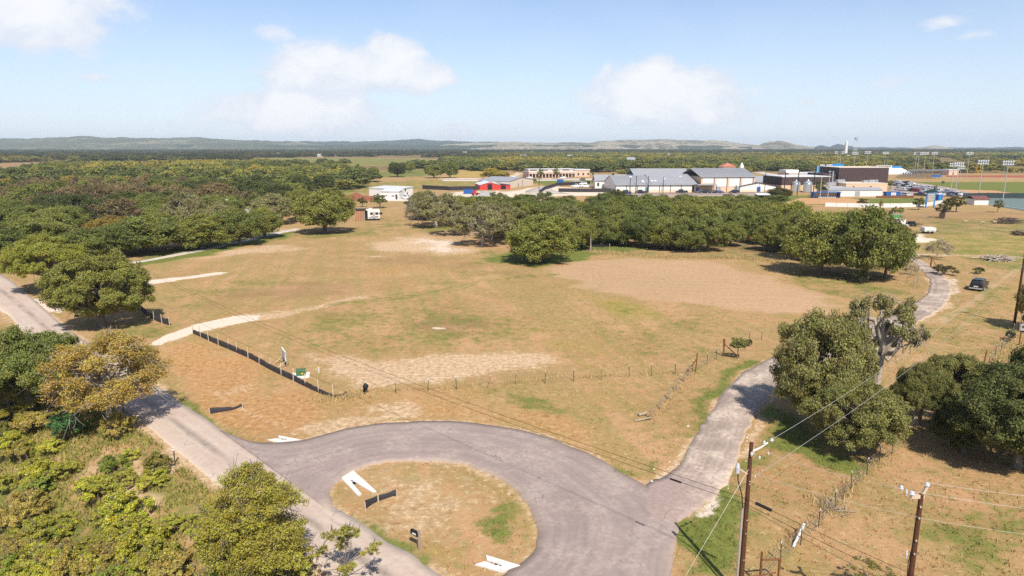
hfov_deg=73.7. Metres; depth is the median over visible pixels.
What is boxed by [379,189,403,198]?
white office trailer
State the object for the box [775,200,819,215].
live oak
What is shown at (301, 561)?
shrub
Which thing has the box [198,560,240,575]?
shrub
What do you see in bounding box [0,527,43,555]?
shrub
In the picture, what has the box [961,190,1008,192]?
ball field infield
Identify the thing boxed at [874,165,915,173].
home stand
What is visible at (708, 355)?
wire fence
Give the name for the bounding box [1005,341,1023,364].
live oak
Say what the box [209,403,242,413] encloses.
silt fence
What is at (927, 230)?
popup camper
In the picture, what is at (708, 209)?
live oak
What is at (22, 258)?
live oak
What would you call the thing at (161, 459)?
shrub
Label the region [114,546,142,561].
shrub
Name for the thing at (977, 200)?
red roof shed
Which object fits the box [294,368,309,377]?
transformer box
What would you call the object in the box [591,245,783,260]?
wire fence
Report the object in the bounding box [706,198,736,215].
live oak
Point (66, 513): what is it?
shrub
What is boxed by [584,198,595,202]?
live oak
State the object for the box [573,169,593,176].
school wing end
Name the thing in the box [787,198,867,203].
softball infield
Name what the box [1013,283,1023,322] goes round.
young oak
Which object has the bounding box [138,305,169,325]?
silt fence
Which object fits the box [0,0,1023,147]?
sky
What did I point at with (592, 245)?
field gate
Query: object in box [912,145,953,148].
hills
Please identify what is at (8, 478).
shrub
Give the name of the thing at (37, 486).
shrub
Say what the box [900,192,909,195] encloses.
parked suv
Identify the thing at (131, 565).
shrub
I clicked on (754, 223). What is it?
live oak
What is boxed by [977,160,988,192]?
floodlight mast
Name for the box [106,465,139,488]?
shrub
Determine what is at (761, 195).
open shelter
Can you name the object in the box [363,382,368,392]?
bagged post
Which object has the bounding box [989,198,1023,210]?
sports court
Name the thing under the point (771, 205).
live oak
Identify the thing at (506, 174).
oak tree
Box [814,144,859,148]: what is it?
hills
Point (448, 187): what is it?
site fence
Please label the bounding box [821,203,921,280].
live oak
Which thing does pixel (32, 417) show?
shrub
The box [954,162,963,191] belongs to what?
floodlight mast
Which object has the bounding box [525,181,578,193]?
yard drive
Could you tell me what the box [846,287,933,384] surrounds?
live oak
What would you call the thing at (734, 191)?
parked suv
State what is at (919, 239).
gravel heap
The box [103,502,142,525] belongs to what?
shrub
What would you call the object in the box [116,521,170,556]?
shrub
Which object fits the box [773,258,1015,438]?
overhead line
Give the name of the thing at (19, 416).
shrub
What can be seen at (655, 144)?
hills
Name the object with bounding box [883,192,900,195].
dumpster
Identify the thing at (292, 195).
live oak
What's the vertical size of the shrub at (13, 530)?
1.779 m
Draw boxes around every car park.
[631,192,767,195]
[889,183,970,196]
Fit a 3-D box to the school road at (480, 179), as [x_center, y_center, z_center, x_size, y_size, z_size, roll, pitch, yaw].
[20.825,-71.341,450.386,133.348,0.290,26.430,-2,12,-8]
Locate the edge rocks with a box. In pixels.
[651,274,958,516]
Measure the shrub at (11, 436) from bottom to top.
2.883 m
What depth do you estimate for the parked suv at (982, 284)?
103.58 m
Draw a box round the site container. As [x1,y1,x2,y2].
[480,191,491,195]
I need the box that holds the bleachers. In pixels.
[896,169,945,178]
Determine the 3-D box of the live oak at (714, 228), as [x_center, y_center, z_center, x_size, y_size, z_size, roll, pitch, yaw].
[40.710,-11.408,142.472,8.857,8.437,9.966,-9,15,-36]
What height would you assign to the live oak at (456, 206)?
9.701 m
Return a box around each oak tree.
[354,163,366,170]
[368,166,379,173]
[388,161,406,176]
[405,162,415,170]
[423,164,443,177]
[441,161,458,177]
[479,167,505,176]
[502,172,509,176]
[537,168,543,174]
[553,168,559,178]
[765,187,792,197]
[814,179,825,191]
[857,198,868,202]
[891,206,898,212]
[912,198,926,209]
[934,201,951,216]
[943,196,960,211]
[950,195,966,211]
[993,200,1004,212]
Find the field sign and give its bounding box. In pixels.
[274,347,287,367]
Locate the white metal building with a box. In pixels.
[369,185,413,196]
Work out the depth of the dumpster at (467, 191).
315.36 m
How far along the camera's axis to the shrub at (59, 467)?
48.03 m
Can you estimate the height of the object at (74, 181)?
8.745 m
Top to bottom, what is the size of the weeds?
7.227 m
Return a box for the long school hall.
[603,168,696,191]
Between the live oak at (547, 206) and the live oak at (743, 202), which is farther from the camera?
the live oak at (743, 202)
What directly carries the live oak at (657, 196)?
on the ground at (392, 241)
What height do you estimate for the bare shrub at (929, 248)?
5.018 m
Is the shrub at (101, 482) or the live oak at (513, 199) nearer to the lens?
the shrub at (101, 482)
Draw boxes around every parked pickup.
[635,190,646,193]
[675,189,687,192]
[913,192,926,195]
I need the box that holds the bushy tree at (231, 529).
[189,454,313,575]
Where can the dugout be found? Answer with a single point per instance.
(834, 194)
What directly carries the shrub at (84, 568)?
on the ground at (392, 241)
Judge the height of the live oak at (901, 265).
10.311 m
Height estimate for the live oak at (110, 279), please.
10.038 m
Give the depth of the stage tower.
339.77 m
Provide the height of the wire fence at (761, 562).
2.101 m
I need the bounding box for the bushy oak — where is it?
[0,323,85,411]
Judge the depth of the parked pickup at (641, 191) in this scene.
317.91 m
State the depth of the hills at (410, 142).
5651.82 m
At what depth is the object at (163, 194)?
214.59 m
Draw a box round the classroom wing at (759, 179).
[755,176,762,182]
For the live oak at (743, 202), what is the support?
on the ground at (392, 241)
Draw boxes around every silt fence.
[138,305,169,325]
[192,323,346,397]
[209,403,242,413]
[364,489,397,510]
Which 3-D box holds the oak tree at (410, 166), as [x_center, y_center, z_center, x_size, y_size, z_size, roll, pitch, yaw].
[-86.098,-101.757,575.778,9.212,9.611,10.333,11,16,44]
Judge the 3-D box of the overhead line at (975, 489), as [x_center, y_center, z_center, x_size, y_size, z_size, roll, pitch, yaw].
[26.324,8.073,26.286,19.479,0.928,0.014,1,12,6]
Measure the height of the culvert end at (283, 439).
0.430 m
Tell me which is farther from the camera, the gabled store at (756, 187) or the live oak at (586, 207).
the gabled store at (756, 187)
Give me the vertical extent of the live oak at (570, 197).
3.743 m
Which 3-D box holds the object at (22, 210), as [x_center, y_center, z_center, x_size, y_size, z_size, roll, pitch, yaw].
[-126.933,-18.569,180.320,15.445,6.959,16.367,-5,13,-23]
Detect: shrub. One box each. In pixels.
[0,414,13,420]
[0,418,19,436]
[0,420,12,439]
[0,429,34,456]
[0,472,18,492]
[0,503,19,530]
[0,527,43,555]
[0,534,10,548]
[0,546,28,575]
[0,548,26,569]
[1,481,55,526]
[3,537,47,575]
[4,429,30,441]
[4,436,36,461]
[4,513,37,534]
[6,399,35,416]
[9,410,53,432]
[9,537,29,553]
[12,412,27,429]
[13,455,52,485]
[16,514,72,543]
[16,538,47,553]
[18,569,69,575]
[19,458,57,488]
[20,472,58,492]
[25,568,48,575]
[28,444,37,453]
[29,501,50,516]
[29,540,71,573]
[33,536,76,566]
[34,438,65,454]
[43,518,73,540]
[45,410,90,438]
[49,459,84,477]
[50,543,99,575]
[54,517,80,534]
[55,510,78,519]
[68,551,107,575]
[69,539,123,575]
[71,535,114,562]
[72,474,102,501]
[78,477,117,500]
[83,538,137,566]
[86,473,120,493]
[87,499,119,524]
[91,525,122,539]
[94,561,133,575]
[96,454,132,472]
[97,412,135,436]
[97,487,155,527]
[97,559,137,575]
[101,506,153,533]
[101,514,149,541]
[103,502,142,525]
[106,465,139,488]
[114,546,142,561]
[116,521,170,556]
[120,447,140,460]
[123,559,148,575]
[127,509,151,523]
[134,466,169,489]
[135,537,185,572]
[141,450,173,470]
[145,547,195,575]
[150,513,189,534]
[183,502,215,539]
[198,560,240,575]
[258,545,313,575]
[852,270,869,281]
[903,264,918,272]
[921,237,956,258]
[931,264,959,274]
[972,267,984,272]
[1005,330,1015,338]
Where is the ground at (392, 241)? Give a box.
[0,151,1023,575]
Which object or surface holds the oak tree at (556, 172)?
on the ground at (392, 241)
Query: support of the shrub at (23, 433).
on the ground at (392, 241)
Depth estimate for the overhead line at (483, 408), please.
43.25 m
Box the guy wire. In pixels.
[686,469,748,574]
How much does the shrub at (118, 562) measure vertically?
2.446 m
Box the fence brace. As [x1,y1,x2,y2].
[753,558,780,575]
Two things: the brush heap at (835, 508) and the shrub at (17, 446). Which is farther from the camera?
the shrub at (17, 446)
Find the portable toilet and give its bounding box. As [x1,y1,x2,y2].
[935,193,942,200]
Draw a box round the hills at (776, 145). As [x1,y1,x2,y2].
[753,141,813,148]
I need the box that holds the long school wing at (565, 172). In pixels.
[523,168,575,177]
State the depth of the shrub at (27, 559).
40.07 m
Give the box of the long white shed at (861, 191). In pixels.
[821,187,882,196]
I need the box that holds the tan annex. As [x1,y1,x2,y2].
[816,179,887,194]
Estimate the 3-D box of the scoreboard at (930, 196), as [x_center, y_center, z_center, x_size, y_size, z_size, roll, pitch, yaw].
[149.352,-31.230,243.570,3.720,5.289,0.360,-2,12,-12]
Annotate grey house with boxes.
[592,175,608,187]
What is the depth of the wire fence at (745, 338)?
77.10 m
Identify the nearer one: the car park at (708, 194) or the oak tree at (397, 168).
the car park at (708, 194)
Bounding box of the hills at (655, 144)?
[440,139,759,149]
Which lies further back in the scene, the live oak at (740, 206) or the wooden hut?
the wooden hut
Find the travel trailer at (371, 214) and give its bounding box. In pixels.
[365,208,383,219]
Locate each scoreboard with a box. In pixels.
[816,164,843,171]
[925,193,935,207]
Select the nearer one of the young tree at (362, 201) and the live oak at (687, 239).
the live oak at (687, 239)
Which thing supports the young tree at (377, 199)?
on the ground at (392, 241)
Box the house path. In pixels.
[133,228,298,263]
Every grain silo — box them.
[791,180,800,191]
[803,179,812,192]
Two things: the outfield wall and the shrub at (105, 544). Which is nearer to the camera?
the shrub at (105, 544)
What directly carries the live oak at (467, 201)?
on the ground at (392, 241)
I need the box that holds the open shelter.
[755,193,770,198]
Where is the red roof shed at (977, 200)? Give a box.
[966,196,990,204]
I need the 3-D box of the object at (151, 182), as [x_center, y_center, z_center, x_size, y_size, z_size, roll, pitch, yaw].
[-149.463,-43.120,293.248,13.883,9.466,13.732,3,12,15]
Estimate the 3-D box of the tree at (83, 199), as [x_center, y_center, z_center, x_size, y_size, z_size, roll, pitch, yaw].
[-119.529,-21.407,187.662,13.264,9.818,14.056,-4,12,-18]
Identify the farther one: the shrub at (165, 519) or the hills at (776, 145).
the hills at (776, 145)
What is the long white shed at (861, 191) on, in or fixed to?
on the ground at (392, 241)
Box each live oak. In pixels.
[0,227,28,253]
[0,232,86,289]
[1,231,79,256]
[32,247,156,327]
[56,227,112,256]
[84,220,155,255]
[96,213,192,252]
[158,189,205,218]
[167,211,238,248]
[202,200,233,216]
[209,206,264,244]
[245,193,293,217]
[254,206,285,237]
[284,186,310,215]
[285,186,356,232]
[406,188,463,226]
[408,190,435,219]
[428,199,469,234]
[445,195,477,216]
[451,200,513,245]
[471,195,510,216]
[479,200,529,238]
[489,191,508,199]
[503,211,579,262]
[505,199,549,226]
[506,197,517,201]
[514,193,535,199]
[514,196,542,205]
[525,200,566,223]
[531,191,557,202]
[548,202,590,226]
[554,199,576,205]
[556,195,576,201]
[565,212,597,249]
[575,201,588,207]
[578,199,610,218]
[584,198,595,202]
[588,202,633,241]
[594,192,614,200]
[594,215,619,245]
[601,194,629,205]
[607,212,637,244]
[608,189,626,198]
[608,195,647,221]
[619,211,663,246]
[636,198,677,219]
[637,193,653,202]
[645,213,695,248]
[645,216,679,249]
[647,196,673,210]
[649,194,668,199]
[661,199,696,215]
[667,218,707,251]
[670,193,693,200]
[675,196,709,207]
[676,200,725,221]
[689,214,731,250]
[704,196,724,202]
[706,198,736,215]
[715,196,731,199]
[720,206,756,231]
[721,221,747,245]
[727,196,742,201]
[727,200,766,212]
[735,194,760,202]
[737,200,756,204]
[742,209,785,240]
[752,220,782,250]
[753,200,788,215]
[757,197,776,204]
[762,194,790,202]
[768,306,883,410]
[772,206,821,259]
[773,210,794,220]
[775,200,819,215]
[776,210,859,274]
[796,368,914,453]
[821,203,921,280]
[826,208,871,225]
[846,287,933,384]
[870,226,913,277]
[889,360,957,425]
[896,223,918,249]
[920,352,988,399]
[926,395,992,453]
[944,358,1023,469]
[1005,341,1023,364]
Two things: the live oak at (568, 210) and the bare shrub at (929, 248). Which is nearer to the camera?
the bare shrub at (929, 248)
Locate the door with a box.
[854,191,859,196]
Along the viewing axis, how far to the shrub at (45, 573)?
38.81 m
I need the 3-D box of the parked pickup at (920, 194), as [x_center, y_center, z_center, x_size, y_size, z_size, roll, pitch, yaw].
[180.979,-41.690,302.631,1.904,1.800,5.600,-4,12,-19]
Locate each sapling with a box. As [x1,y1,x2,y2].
[306,520,381,575]
[843,553,896,575]
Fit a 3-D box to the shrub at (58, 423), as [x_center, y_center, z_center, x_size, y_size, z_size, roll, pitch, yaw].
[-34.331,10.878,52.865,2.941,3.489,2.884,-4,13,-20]
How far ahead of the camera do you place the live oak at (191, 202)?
174.00 m
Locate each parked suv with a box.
[699,189,709,192]
[729,189,738,192]
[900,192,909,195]
[969,277,988,290]
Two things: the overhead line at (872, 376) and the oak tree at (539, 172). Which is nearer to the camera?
the overhead line at (872, 376)
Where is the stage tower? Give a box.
[807,166,889,182]
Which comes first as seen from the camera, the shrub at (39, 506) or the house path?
the shrub at (39, 506)
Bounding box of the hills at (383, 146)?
[172,144,751,149]
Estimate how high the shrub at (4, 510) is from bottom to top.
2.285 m
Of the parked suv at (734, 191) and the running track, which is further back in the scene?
the running track
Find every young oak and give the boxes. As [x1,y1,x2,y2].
[728,337,747,358]
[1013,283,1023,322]
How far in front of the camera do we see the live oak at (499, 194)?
234.72 m
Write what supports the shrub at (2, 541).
on the ground at (392, 241)
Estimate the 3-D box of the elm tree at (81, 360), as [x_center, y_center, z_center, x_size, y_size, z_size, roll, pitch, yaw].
[-31.356,7.248,52.978,9.170,8.449,8.717,6,13,26]
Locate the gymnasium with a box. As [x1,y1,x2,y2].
[683,168,755,191]
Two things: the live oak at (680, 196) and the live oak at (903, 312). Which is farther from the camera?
the live oak at (680, 196)
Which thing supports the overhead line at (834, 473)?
attached to the utility pole at (920, 497)
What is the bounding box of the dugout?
[810,191,841,197]
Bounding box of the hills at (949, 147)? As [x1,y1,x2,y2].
[860,147,1023,148]
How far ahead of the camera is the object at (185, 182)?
298.18 m
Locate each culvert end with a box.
[267,435,300,441]
[341,471,375,495]
[475,555,519,572]
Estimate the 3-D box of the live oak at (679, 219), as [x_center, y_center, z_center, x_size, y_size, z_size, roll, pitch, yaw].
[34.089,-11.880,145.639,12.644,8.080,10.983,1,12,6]
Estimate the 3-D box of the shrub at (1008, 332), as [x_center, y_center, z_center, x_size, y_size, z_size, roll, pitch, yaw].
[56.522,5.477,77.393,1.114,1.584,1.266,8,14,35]
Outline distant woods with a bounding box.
[0,148,1023,187]
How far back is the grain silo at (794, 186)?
327.47 m
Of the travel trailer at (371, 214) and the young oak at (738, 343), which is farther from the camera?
the travel trailer at (371, 214)
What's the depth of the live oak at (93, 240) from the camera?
129.53 m
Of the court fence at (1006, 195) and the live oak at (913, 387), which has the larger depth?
the court fence at (1006, 195)
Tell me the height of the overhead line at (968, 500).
0.739 m
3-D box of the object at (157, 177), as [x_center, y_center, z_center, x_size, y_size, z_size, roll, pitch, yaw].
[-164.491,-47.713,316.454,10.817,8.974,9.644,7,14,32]
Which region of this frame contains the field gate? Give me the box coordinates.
[590,234,609,251]
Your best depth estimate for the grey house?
356.78 m
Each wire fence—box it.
[395,360,693,390]
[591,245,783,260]
[651,364,690,419]
[695,339,723,371]
[723,324,800,356]
[759,409,933,574]
[906,270,918,285]
[984,318,1021,363]
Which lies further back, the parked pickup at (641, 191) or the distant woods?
the distant woods
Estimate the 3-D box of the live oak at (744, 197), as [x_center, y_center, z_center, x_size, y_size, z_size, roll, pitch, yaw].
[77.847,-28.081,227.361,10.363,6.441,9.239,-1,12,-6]
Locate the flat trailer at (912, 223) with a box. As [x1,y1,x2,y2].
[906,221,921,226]
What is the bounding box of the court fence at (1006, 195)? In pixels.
[963,193,1023,197]
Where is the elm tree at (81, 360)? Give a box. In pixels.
[34,325,173,437]
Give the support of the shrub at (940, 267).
on the ground at (392, 241)
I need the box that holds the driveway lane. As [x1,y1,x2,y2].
[645,257,951,522]
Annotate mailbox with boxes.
[410,528,420,550]
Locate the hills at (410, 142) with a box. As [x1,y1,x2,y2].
[254,139,543,145]
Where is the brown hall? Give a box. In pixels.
[763,175,830,191]
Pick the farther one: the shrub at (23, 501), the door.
the door
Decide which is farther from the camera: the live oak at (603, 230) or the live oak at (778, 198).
the live oak at (778, 198)
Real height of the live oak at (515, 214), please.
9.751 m
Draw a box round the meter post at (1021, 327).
[1018,324,1023,344]
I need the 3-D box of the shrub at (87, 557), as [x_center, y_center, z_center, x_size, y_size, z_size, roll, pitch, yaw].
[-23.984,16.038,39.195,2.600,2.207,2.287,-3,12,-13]
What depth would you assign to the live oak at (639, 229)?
146.21 m
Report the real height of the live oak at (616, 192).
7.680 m
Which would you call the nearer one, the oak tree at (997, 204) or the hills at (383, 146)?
the oak tree at (997, 204)
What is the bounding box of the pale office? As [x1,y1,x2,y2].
[777,169,807,174]
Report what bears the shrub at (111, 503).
on the ground at (392, 241)
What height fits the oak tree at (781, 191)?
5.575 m
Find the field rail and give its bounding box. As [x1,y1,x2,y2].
[876,196,913,197]
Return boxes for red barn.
[475,181,510,189]
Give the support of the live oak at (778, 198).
on the ground at (392, 241)
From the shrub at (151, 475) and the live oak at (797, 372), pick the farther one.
the live oak at (797, 372)
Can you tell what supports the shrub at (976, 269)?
on the ground at (392, 241)
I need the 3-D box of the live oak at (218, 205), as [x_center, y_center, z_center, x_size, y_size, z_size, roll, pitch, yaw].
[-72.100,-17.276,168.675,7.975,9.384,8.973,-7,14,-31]
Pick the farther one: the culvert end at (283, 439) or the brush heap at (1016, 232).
the brush heap at (1016, 232)
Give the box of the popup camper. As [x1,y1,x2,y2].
[920,227,938,233]
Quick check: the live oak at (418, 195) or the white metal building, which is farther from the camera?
the white metal building
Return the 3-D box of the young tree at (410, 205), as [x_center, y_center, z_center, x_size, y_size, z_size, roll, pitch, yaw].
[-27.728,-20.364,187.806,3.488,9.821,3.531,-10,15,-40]
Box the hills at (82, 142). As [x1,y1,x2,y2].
[0,136,319,149]
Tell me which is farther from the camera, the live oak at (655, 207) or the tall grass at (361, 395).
the live oak at (655, 207)
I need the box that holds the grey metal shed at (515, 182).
[478,176,532,187]
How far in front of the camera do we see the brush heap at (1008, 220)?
194.08 m
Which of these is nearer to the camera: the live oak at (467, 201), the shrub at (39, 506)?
the shrub at (39, 506)
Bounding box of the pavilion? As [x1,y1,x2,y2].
[719,163,736,167]
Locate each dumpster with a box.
[463,189,472,193]
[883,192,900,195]
[890,214,901,217]
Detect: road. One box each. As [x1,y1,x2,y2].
[0,274,440,575]
[442,179,591,180]
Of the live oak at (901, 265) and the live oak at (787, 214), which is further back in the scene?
the live oak at (787, 214)
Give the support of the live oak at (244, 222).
on the ground at (392, 241)
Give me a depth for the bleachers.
466.92 m
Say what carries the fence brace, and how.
on the ground at (392, 241)
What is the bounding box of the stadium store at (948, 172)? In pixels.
[940,169,959,174]
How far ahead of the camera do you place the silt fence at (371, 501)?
42.19 m
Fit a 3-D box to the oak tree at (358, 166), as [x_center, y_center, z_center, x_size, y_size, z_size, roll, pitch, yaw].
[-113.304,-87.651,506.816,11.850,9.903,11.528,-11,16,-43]
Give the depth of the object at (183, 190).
226.71 m
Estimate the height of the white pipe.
0.811 m
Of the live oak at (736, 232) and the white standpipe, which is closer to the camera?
the live oak at (736, 232)
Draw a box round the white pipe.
[792,523,804,547]
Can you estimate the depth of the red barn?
345.99 m
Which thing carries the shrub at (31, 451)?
on the ground at (392, 241)
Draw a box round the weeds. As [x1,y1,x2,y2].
[0,383,317,575]
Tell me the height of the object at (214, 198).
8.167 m
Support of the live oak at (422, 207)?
on the ground at (392, 241)
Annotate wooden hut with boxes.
[355,208,365,220]
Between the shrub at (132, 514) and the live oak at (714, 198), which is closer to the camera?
the shrub at (132, 514)
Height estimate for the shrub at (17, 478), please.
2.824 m
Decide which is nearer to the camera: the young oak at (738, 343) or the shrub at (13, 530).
the shrub at (13, 530)
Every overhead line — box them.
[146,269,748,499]
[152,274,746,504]
[749,505,892,575]
[749,508,873,575]
[750,500,915,575]
[756,474,916,516]
[757,267,1021,474]
[770,453,897,487]
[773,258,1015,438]
[914,491,1018,507]
[933,483,1023,495]
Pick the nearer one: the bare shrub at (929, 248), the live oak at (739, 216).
the bare shrub at (929, 248)
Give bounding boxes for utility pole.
[735,438,773,575]
[899,482,929,575]
[1013,256,1023,325]
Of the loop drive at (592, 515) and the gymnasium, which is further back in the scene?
the gymnasium
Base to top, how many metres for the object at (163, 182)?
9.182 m
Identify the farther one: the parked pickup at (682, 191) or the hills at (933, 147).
the hills at (933, 147)
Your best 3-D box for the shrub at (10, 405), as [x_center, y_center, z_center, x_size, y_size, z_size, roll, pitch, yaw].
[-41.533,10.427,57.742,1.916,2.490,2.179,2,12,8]
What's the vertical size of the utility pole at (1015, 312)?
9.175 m
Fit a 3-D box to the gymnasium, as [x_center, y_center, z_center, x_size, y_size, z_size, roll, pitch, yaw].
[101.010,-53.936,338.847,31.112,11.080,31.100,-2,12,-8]
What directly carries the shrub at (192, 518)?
on the ground at (392, 241)
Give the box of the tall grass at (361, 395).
[311,248,1019,557]
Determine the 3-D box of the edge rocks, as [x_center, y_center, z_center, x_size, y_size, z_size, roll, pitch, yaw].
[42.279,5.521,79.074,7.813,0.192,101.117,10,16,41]
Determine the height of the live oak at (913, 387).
5.610 m
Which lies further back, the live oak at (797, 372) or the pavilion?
the pavilion
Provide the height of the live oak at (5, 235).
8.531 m
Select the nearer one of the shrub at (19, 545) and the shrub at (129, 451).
the shrub at (19, 545)
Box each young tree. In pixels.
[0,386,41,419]
[357,197,366,206]
[370,193,387,207]
[403,197,416,219]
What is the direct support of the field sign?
on the ground at (392, 241)
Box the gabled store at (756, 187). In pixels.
[739,182,775,191]
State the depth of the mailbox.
37.01 m
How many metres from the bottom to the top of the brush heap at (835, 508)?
0.554 m
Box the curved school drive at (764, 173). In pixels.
[751,172,777,174]
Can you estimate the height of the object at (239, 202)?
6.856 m
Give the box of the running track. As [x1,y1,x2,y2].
[945,175,1023,177]
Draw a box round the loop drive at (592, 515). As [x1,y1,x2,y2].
[220,421,678,575]
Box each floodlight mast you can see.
[949,163,958,188]
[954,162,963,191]
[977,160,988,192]
[1002,161,1014,198]
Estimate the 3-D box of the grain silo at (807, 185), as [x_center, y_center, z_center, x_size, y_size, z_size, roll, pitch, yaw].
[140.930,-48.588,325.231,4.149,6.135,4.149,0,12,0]
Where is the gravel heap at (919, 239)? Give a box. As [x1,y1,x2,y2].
[915,237,928,241]
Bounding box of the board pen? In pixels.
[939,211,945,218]
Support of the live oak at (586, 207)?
on the ground at (392, 241)
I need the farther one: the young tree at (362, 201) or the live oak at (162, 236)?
the young tree at (362, 201)
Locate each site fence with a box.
[422,185,476,189]
[539,181,589,191]
[558,188,610,191]
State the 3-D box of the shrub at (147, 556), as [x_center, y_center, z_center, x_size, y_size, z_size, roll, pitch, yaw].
[-19.120,14.803,37.150,2.488,2.546,2.618,-10,15,-40]
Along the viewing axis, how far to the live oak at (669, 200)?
175.12 m
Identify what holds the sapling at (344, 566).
on the ground at (392, 241)
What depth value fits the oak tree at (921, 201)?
235.38 m
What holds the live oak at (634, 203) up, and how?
on the ground at (392, 241)
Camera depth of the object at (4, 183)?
299.69 m
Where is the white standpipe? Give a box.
[844,141,847,152]
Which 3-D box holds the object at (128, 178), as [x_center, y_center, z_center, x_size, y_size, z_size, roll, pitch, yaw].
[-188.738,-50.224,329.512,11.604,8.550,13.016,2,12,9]
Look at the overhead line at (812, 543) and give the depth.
30.05 m
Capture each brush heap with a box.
[814,494,858,516]
[970,254,1014,261]
[990,217,1023,223]
[1009,230,1023,235]
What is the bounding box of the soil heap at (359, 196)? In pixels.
[344,193,384,201]
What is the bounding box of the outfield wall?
[825,200,942,207]
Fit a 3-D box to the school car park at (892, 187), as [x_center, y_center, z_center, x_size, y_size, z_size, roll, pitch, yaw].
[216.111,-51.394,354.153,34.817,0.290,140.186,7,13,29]
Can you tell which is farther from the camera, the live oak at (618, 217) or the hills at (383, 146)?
the hills at (383, 146)

